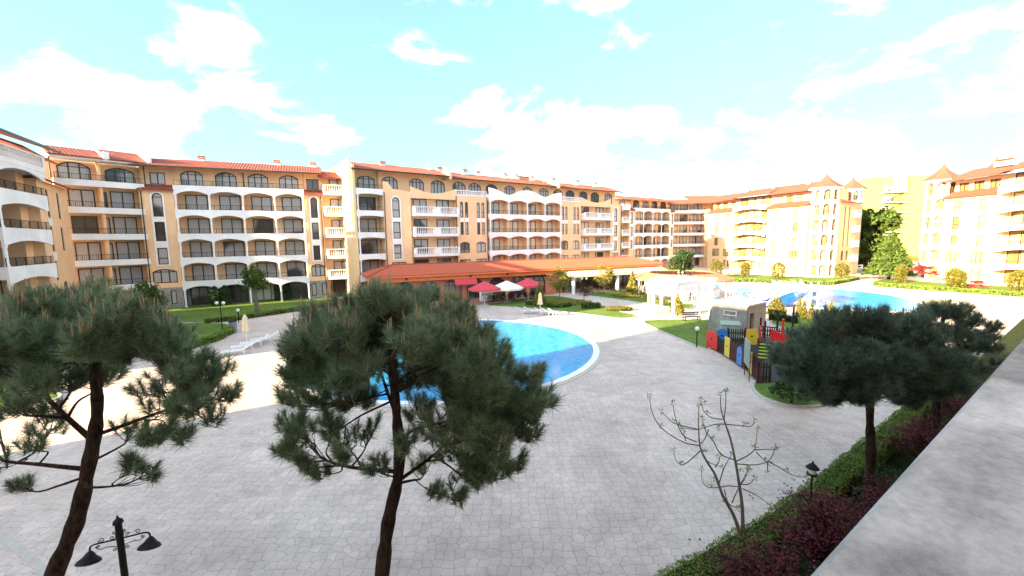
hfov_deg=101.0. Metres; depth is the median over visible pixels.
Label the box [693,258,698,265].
window
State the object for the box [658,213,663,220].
window
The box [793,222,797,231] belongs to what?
window
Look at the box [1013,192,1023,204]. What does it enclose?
window
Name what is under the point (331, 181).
window
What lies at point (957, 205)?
window
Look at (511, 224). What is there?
window
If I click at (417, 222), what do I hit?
window
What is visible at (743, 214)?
window
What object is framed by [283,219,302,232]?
window
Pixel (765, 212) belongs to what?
window
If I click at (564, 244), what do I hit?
window
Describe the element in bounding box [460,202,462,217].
window
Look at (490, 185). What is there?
window
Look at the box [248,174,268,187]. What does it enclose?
window
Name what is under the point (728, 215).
window
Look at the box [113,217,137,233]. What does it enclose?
window
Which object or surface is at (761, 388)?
lawn
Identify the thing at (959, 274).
clipped thuja
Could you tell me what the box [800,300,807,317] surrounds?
golden conifer
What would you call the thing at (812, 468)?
garden lamp
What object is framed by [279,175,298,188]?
window
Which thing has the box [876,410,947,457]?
purple maple
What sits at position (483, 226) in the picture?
window
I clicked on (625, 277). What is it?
window
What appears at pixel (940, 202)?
window
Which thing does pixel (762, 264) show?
window
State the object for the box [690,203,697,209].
window
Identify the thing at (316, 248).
window
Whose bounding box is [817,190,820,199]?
window
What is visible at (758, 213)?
window
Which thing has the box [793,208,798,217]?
window
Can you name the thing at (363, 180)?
window
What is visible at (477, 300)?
terrace paving
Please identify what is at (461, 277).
restaurant
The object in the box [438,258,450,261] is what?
window
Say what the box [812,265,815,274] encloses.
window
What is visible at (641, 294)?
ground cover
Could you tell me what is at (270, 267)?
window
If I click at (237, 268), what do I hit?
window
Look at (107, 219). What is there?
window
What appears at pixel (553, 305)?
hedge
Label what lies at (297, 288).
window
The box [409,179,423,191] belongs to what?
window
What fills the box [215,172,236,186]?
window
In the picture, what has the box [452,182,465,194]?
window
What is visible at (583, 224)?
window
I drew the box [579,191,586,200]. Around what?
window
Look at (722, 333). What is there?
fence panel
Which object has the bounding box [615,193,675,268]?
apartment building
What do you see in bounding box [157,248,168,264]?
window
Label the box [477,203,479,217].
window
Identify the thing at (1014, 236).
window
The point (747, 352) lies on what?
sign board
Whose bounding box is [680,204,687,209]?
window
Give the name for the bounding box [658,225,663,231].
window
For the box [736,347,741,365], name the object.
fence panel
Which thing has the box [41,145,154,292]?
apartment building
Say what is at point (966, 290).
hedge
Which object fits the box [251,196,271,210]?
window
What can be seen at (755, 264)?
window
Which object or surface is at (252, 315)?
hedge
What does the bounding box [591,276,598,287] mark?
window
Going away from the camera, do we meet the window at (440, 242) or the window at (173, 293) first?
the window at (173, 293)
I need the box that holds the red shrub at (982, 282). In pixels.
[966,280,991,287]
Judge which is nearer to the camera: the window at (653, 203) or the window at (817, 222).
the window at (817, 222)
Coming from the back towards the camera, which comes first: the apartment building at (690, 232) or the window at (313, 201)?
the apartment building at (690, 232)
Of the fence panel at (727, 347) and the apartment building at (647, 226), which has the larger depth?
the apartment building at (647, 226)
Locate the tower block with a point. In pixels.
(903, 195)
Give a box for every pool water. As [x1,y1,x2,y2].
[294,320,592,400]
[731,286,917,310]
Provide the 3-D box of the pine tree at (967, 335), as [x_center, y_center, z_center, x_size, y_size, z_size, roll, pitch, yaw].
[17.292,3.485,16.590,5.394,6.750,3.023,-1,6,0]
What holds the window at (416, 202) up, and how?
in the apartment building at (401, 215)
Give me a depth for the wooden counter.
54.65 m
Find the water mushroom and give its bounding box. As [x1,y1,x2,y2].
[796,285,834,300]
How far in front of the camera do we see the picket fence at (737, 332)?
30.32 m
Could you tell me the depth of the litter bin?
37.33 m
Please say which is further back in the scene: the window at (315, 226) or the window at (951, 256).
the window at (951, 256)
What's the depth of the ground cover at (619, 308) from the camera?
45.66 m
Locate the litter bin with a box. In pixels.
[228,320,236,330]
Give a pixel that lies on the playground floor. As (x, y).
(754, 348)
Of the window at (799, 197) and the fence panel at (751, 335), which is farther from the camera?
the window at (799, 197)
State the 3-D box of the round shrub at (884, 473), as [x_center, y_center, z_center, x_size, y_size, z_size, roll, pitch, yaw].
[11.180,5.899,11.937,2.587,1.223,2.676,-5,8,-34]
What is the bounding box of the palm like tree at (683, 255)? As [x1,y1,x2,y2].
[674,249,694,274]
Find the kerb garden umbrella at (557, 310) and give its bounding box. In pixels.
[471,295,636,318]
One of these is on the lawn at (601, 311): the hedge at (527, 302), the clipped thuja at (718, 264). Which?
the hedge at (527, 302)
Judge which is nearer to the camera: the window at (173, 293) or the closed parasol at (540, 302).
the closed parasol at (540, 302)
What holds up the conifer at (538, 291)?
on the ground at (606, 485)
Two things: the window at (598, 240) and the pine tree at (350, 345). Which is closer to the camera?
the pine tree at (350, 345)
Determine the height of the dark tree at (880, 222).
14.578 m
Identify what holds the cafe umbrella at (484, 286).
on the ground at (606, 485)
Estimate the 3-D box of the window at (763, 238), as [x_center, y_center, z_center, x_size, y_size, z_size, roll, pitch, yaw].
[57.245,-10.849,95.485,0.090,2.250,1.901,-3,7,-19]
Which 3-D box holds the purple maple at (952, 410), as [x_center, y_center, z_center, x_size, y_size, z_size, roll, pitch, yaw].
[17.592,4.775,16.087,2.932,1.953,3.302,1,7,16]
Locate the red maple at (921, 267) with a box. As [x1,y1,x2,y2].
[909,264,941,282]
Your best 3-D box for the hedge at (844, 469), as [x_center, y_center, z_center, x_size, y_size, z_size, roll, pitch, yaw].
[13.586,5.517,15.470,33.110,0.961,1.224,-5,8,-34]
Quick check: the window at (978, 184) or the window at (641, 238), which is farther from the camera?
the window at (641, 238)
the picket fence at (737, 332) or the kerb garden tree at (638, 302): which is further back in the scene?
the kerb garden tree at (638, 302)
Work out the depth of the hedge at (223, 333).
33.80 m
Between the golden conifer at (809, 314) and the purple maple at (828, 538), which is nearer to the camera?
the purple maple at (828, 538)
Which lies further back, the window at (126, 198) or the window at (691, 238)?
the window at (691, 238)
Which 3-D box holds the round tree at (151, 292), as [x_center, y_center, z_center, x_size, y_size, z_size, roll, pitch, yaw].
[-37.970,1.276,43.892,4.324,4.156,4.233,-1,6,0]
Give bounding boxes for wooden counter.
[492,291,503,300]
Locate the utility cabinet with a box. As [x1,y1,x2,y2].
[720,320,740,337]
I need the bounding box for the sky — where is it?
[0,0,1023,199]
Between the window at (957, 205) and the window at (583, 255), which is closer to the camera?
the window at (957, 205)
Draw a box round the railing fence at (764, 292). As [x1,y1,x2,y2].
[721,286,768,298]
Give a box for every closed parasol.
[242,314,249,343]
[537,292,542,313]
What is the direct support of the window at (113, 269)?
in the apartment building at (104, 212)
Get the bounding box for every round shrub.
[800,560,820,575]
[845,462,903,502]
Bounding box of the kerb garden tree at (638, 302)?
[588,289,694,308]
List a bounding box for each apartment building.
[0,128,77,306]
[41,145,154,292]
[127,155,347,308]
[329,158,623,293]
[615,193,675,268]
[667,195,719,266]
[704,173,867,276]
[915,153,1023,283]
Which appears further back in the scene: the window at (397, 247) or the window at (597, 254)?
the window at (597, 254)
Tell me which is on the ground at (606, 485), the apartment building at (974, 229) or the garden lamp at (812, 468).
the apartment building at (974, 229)
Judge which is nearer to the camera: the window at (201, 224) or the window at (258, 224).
the window at (201, 224)
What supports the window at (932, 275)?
in the apartment building at (974, 229)
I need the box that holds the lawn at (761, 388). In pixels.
[754,381,822,404]
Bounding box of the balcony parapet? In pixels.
[811,339,1023,575]
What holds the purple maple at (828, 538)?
on the strip soil
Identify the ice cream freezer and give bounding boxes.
[479,292,491,300]
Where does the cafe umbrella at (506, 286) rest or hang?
on the ground at (606, 485)
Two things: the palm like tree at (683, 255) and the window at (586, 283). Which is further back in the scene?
the palm like tree at (683, 255)
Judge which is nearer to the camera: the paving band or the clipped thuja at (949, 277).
the paving band
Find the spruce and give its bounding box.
[861,230,920,278]
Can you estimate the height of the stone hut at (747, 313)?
2.470 m
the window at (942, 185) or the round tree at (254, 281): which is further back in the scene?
the window at (942, 185)
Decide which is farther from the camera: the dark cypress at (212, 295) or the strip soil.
the dark cypress at (212, 295)
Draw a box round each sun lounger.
[221,341,253,355]
[230,337,260,348]
[239,334,268,347]
[250,330,278,341]
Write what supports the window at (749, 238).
in the apartment building at (811, 228)
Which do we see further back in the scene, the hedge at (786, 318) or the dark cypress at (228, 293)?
the dark cypress at (228, 293)
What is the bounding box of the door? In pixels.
[333,279,345,295]
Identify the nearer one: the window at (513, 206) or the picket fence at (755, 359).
the picket fence at (755, 359)
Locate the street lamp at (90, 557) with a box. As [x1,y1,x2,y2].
[74,515,161,575]
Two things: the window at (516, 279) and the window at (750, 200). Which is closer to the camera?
the window at (516, 279)
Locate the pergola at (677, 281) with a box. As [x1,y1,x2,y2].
[645,275,716,318]
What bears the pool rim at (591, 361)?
on the ground at (606, 485)
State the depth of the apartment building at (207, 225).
54.49 m
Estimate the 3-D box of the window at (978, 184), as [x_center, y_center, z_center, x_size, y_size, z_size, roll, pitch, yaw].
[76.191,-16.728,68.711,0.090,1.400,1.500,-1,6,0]
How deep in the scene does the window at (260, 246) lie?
56.47 m
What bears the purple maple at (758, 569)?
on the strip soil
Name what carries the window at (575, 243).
in the apartment building at (401, 215)
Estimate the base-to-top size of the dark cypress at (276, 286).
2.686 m
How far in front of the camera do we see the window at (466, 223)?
65.23 m
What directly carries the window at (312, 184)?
in the apartment building at (207, 225)
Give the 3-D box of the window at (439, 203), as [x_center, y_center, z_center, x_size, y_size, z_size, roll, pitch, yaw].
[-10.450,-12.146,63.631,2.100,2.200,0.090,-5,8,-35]
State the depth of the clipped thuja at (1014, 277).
54.98 m
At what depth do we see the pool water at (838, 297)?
53.43 m
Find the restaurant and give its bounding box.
[360,256,666,301]
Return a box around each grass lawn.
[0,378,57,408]
[183,323,228,339]
[726,274,851,280]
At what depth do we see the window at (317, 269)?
58.27 m
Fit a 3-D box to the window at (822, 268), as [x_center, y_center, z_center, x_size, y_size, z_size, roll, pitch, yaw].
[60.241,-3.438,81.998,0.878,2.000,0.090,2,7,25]
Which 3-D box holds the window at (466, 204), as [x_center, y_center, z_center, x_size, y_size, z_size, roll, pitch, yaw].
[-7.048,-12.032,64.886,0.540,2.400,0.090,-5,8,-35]
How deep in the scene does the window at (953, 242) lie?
71.34 m
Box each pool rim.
[277,319,599,404]
[727,285,925,311]
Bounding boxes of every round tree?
[125,281,172,308]
[237,264,271,311]
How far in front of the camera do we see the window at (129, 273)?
50.30 m
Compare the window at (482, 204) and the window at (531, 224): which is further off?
the window at (531, 224)
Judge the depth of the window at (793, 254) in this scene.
87.93 m
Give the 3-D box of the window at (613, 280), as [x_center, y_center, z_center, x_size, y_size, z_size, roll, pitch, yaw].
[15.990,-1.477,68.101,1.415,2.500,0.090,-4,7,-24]
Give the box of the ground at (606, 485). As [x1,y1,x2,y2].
[0,261,1023,575]
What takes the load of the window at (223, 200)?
in the apartment building at (207, 225)
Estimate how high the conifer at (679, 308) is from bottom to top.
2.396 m
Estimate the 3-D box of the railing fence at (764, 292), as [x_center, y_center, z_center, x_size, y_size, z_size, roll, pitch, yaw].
[30.797,0.831,53.092,5.030,1.127,8.847,-2,7,-12]
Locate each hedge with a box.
[191,326,234,347]
[204,299,340,323]
[525,300,535,304]
[544,303,572,307]
[581,302,600,308]
[651,354,984,575]
[731,276,859,284]
[768,313,811,325]
[873,282,1023,296]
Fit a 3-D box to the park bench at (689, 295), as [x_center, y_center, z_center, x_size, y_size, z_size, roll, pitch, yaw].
[22.225,1.148,52.388,1.600,0.880,0.540,-4,7,-30]
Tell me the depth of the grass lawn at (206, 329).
38.87 m
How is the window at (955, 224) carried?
in the apartment building at (974, 229)
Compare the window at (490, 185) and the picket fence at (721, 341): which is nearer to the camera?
the picket fence at (721, 341)
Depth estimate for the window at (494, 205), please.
68.60 m
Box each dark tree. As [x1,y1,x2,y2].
[858,206,903,270]
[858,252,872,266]
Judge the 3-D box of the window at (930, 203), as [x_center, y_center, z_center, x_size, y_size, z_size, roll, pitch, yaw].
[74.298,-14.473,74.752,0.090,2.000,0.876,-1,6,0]
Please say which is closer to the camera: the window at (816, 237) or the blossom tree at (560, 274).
the blossom tree at (560, 274)
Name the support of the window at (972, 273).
in the apartment building at (974, 229)
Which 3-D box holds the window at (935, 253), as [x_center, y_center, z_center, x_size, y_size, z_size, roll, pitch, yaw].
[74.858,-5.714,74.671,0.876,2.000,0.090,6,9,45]
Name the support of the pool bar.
on the ground at (606, 485)
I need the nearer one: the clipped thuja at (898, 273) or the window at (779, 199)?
the clipped thuja at (898, 273)
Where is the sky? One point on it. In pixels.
(663, 99)
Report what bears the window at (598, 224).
in the apartment building at (401, 215)
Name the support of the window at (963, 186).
in the apartment building at (974, 229)
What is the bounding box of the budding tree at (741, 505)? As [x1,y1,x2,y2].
[647,387,811,535]
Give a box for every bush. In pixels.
[655,298,668,304]
[766,295,786,314]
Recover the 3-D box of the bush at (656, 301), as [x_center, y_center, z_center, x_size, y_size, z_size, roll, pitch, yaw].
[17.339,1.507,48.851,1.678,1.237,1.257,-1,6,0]
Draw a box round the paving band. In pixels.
[0,528,46,575]
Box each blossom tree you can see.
[545,266,572,298]
[593,264,615,294]
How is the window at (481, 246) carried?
in the apartment building at (401, 215)
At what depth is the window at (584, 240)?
81.24 m
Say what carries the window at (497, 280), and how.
in the restaurant
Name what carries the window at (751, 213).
in the apartment building at (811, 228)
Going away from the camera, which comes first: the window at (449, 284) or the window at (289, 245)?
the window at (449, 284)
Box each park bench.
[682,312,700,321]
[685,293,696,300]
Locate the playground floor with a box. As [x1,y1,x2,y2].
[719,338,833,381]
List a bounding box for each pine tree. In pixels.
[0,269,246,575]
[266,268,564,575]
[762,300,984,511]
[904,296,1008,431]
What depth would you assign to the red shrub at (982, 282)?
60.00 m
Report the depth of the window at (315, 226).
57.68 m
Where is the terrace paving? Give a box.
[463,290,564,302]
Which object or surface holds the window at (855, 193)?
in the apartment building at (811, 228)
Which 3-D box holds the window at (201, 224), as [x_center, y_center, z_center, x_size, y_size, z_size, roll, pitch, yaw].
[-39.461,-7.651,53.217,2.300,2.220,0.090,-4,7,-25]
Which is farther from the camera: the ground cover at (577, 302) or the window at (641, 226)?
the window at (641, 226)
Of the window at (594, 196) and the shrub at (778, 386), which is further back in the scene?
the window at (594, 196)
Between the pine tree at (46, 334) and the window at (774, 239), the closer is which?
the pine tree at (46, 334)
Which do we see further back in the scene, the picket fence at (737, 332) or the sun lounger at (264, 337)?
the sun lounger at (264, 337)
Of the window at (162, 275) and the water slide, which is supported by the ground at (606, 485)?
the water slide
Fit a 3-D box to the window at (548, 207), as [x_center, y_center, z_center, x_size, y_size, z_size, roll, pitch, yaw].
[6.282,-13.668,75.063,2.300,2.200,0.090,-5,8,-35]
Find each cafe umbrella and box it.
[468,281,500,304]
[495,281,523,302]
[516,278,542,300]
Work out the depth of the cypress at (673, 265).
82.90 m
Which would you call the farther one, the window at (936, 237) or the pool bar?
the window at (936, 237)
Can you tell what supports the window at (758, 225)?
in the apartment building at (811, 228)
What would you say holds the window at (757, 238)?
in the apartment building at (811, 228)
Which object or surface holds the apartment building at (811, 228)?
on the ground at (606, 485)
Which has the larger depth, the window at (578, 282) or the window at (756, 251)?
the window at (756, 251)
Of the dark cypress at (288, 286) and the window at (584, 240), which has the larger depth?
the window at (584, 240)
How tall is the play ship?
3.350 m
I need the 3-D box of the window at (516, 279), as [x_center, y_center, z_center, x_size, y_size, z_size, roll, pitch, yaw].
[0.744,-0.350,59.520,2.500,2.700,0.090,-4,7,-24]
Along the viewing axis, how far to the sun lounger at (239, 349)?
29.85 m
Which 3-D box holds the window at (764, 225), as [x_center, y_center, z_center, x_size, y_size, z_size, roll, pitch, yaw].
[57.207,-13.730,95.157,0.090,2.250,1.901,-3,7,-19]
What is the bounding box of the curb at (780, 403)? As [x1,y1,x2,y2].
[752,379,842,407]
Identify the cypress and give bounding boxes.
[209,286,220,305]
[219,285,230,304]
[273,284,282,300]
[282,283,290,299]
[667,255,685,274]
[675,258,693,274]
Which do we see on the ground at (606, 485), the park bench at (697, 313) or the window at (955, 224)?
the park bench at (697, 313)
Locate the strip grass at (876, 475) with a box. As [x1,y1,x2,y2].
[776,401,963,575]
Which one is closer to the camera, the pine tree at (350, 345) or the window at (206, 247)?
the pine tree at (350, 345)
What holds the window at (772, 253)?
in the apartment building at (811, 228)
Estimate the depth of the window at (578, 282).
65.61 m
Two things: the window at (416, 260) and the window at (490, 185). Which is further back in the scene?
the window at (490, 185)
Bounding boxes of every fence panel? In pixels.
[706,330,717,349]
[716,329,727,343]
[724,336,729,357]
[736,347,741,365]
[746,329,757,344]
[750,352,752,373]
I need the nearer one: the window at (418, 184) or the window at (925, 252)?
the window at (418, 184)
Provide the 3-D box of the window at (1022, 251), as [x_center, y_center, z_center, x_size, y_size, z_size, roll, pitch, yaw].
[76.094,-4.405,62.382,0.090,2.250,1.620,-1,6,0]
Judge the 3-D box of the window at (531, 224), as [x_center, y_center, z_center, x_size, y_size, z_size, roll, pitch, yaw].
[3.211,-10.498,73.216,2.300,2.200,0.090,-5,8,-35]
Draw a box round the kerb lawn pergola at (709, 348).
[643,319,710,349]
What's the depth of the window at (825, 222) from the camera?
81.02 m
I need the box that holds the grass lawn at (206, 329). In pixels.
[183,323,228,339]
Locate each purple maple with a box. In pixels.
[688,522,815,575]
[754,475,866,573]
[824,467,897,522]
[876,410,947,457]
[933,389,976,418]
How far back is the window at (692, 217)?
112.60 m
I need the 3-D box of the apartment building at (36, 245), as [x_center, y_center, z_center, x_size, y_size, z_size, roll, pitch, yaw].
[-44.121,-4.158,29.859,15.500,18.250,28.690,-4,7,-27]
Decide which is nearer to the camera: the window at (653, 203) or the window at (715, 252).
the window at (653, 203)
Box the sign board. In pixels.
[744,337,750,380]
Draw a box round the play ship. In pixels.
[758,306,794,360]
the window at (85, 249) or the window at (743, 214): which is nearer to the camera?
the window at (85, 249)
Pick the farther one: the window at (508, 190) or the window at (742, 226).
the window at (742, 226)
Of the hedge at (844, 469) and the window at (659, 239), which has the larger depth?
the window at (659, 239)
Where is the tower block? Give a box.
[845,174,930,260]
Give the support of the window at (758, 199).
in the apartment building at (811, 228)
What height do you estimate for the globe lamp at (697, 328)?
1.510 m
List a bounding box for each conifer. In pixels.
[532,281,546,305]
[625,270,638,294]
[669,293,684,315]
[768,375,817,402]
[795,296,802,316]
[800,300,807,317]
[807,300,814,318]
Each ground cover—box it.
[542,299,590,305]
[605,305,632,310]
[612,292,651,297]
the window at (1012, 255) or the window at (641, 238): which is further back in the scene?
the window at (641, 238)
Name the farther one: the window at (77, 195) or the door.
the door
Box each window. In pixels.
[0,280,3,301]
[56,162,91,179]
[67,189,95,206]
[71,216,98,233]
[74,242,101,260]
[78,268,104,285]
[103,192,107,207]
[105,168,134,182]
[106,218,110,233]
[109,191,134,208]
[109,243,113,259]
[112,268,116,283]
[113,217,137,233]
[115,242,140,258]
[118,266,143,284]
[149,172,165,184]
[152,193,163,216]
[152,269,177,282]
[154,222,165,240]
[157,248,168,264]
[171,290,177,303]
[180,171,203,185]
[185,195,207,209]
[187,218,210,233]
[189,242,212,256]
[190,287,216,304]
[192,264,214,280]
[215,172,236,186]
[219,196,240,209]
[221,219,242,233]
[223,241,244,256]
[224,285,248,302]
[225,263,245,278]
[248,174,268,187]
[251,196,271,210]
[253,219,273,232]
[255,241,275,255]
[256,262,276,277]
[257,283,278,300]
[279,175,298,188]
[282,197,301,210]
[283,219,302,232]
[285,240,304,254]
[285,282,307,298]
[286,261,305,276]
[306,179,318,189]
[310,197,317,217]
[311,264,324,276]
[311,283,316,295]
[312,223,319,239]
[313,245,320,259]
[322,283,325,294]
[329,179,339,191]
[330,199,340,212]
[331,220,341,233]
[332,240,343,254]
[334,261,344,275]
[357,176,374,188]
[358,197,375,210]
[360,218,376,231]
[361,240,377,253]
[362,260,378,270]
[381,177,397,189]
[392,197,399,217]
[393,222,400,238]
[394,244,401,258]
[396,282,412,300]
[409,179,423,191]
[413,199,426,212]
[413,219,426,233]
[414,239,427,253]
[415,259,428,262]
[419,281,438,300]
[431,180,444,192]
[436,200,448,213]
[437,219,449,233]
[437,239,449,252]
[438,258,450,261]
[443,279,461,298]
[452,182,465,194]
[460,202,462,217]
[460,222,463,234]
[460,242,469,252]
[465,202,467,217]
[465,222,467,234]
[467,278,481,297]
[468,183,480,195]
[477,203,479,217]
[477,222,479,234]
[477,242,485,251]
[481,203,483,217]
[482,222,484,234]
[486,184,496,193]
[487,202,498,213]
[488,220,499,231]
[488,238,499,249]
[488,256,499,260]
[489,277,504,293]
[504,186,514,194]
[508,221,517,231]
[509,203,517,213]
[509,238,518,249]
[509,255,518,259]
[510,276,524,294]
[528,204,535,214]
[528,221,535,231]
[528,238,535,248]
[528,254,535,258]
[530,275,544,292]
[539,188,547,196]
[544,221,551,231]
[544,238,551,248]
[544,254,552,258]
[546,205,551,214]
[561,240,567,249]
[565,190,573,200]
[565,275,571,289]
[573,240,578,248]
[575,277,581,288]
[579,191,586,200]
[581,207,588,217]
[581,222,588,228]
[581,237,588,243]
[581,253,588,257]
[583,277,590,286]
[591,192,598,202]
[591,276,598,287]
[595,237,602,247]
[595,252,602,256]
[596,207,603,217]
[596,222,602,232]
[604,193,611,203]
[607,275,614,286]
[614,208,616,221]
[614,225,616,236]
[615,275,622,285]
[623,275,629,285]
[633,200,638,207]
[639,249,645,256]
[640,213,646,220]
[640,225,646,232]
[640,237,645,244]
[642,201,647,207]
[651,201,656,208]
[657,237,663,244]
[657,248,662,255]
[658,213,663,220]
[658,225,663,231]
[660,202,665,208]
[670,204,677,210]
[679,226,686,232]
[679,237,686,243]
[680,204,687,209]
[680,215,687,221]
[688,247,695,253]
[689,214,696,221]
[689,225,696,232]
[689,236,696,243]
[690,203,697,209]
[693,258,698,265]
[712,249,718,255]
[723,249,729,255]
[726,213,729,221]
[737,259,744,268]
[738,248,744,255]
[739,223,746,231]
[739,235,745,243]
[740,198,747,206]
[740,211,746,218]
[745,248,752,256]
[745,260,751,268]
[746,223,753,230]
[746,235,752,243]
[747,210,754,218]
[748,197,754,205]
[752,260,759,269]
[753,235,760,243]
[753,248,759,256]
[754,209,761,217]
[754,222,761,230]
[755,196,762,204]
[759,260,764,269]
[760,248,765,256]
[761,235,765,243]
[762,209,767,217]
[762,222,766,230]
[763,195,770,203]
[769,250,777,257]
[772,237,776,245]
[773,210,777,218]
[773,223,777,232]
[777,197,782,202]
[786,196,792,201]
[788,250,798,258]
[792,237,796,245]
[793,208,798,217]
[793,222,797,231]
[797,194,803,200]
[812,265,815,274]
[813,250,816,259]
[814,235,817,245]
[815,220,818,230]
[816,205,819,215]
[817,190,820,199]
[819,265,824,274]
[820,250,825,260]
[821,235,826,245]
[822,220,827,229]
[823,204,828,214]
[824,189,829,199]
[842,207,845,246]
[846,207,849,246]
[853,191,857,199]
[883,185,892,190]
[883,195,893,200]
[923,250,926,260]
[925,234,928,244]
[926,217,930,228]
[928,201,931,211]
[929,266,936,277]
[930,184,933,195]
[931,250,938,260]
[933,234,939,244]
[934,217,941,227]
[936,200,943,211]
[938,183,945,194]
[945,251,958,261]
[949,183,953,193]
[950,235,957,245]
[952,217,959,228]
[954,200,960,211]
[959,182,968,190]
[970,252,985,263]
[970,269,974,278]
[974,180,984,189]
[976,235,983,245]
[977,269,982,278]
[978,215,985,228]
[980,197,987,209]
[990,178,1000,187]
[1003,269,1017,283]
[1005,250,1019,263]
[1008,231,1022,244]
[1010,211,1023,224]
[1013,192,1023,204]
[1015,172,1023,184]
[1019,250,1023,264]
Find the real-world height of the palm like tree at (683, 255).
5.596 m
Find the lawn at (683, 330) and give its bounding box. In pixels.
[644,319,716,348]
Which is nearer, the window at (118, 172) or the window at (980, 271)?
the window at (118, 172)
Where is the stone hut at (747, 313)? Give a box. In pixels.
[708,298,767,335]
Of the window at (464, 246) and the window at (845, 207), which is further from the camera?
the window at (845, 207)
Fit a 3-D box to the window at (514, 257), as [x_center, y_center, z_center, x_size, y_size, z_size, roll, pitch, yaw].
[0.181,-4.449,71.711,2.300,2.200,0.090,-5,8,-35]
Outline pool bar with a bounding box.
[633,270,734,300]
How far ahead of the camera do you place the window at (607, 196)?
85.09 m
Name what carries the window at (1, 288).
in the apartment building at (36, 245)
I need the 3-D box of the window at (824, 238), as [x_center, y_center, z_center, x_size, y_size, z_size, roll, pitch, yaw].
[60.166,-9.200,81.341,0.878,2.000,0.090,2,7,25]
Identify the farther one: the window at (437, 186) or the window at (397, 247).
the window at (437, 186)
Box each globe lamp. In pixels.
[215,301,224,328]
[695,326,698,346]
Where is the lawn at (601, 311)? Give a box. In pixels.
[478,296,635,317]
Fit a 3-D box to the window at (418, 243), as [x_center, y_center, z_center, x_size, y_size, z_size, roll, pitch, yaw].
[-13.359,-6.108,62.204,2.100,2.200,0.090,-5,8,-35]
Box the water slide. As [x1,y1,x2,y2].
[760,280,819,307]
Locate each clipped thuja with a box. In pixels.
[710,259,722,273]
[740,262,750,276]
[771,262,786,278]
[834,263,849,279]
[894,264,908,282]
[944,267,963,287]
[951,269,967,287]
[1006,270,1023,290]
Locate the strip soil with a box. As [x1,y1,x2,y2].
[755,319,1023,575]
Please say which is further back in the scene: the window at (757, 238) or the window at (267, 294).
the window at (757, 238)
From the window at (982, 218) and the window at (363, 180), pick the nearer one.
the window at (363, 180)
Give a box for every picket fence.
[717,336,724,353]
[727,328,746,343]
[729,339,739,360]
[741,345,748,371]
[752,352,761,382]
[756,361,771,382]
[758,326,787,341]
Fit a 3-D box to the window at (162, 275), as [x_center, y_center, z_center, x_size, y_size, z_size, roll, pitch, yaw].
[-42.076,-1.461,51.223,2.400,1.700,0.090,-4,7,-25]
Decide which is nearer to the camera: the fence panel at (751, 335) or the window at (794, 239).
the fence panel at (751, 335)
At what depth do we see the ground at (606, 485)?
13.79 m
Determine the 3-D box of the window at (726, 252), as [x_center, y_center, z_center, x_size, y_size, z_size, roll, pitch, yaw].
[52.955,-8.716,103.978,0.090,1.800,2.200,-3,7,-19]
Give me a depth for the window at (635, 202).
99.66 m
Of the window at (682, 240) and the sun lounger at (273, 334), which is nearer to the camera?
the sun lounger at (273, 334)
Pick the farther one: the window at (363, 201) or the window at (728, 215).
the window at (728, 215)
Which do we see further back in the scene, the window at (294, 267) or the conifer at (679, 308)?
the window at (294, 267)
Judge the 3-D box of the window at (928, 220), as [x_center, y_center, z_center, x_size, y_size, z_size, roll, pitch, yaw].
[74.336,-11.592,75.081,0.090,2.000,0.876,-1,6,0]
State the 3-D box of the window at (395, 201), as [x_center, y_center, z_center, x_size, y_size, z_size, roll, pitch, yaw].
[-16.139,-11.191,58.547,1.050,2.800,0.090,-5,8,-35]
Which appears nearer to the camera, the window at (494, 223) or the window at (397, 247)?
the window at (397, 247)
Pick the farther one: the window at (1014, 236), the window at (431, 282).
the window at (1014, 236)
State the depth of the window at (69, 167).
46.00 m
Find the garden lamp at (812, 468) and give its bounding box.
[805,461,819,506]
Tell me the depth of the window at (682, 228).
112.68 m
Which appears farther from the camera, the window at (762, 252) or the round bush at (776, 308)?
the window at (762, 252)
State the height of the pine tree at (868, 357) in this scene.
6.772 m
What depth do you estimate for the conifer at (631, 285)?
56.49 m
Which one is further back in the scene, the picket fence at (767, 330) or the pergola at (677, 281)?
the pergola at (677, 281)
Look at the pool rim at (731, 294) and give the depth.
56.09 m
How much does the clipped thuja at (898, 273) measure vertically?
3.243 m
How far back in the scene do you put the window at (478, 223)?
66.40 m
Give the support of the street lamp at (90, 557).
on the ground at (606, 485)
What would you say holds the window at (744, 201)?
in the apartment building at (811, 228)
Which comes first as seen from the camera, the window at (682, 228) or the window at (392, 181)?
the window at (392, 181)
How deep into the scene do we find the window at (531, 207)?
73.05 m
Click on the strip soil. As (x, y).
(1014, 338)
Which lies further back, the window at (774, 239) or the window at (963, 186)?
the window at (774, 239)

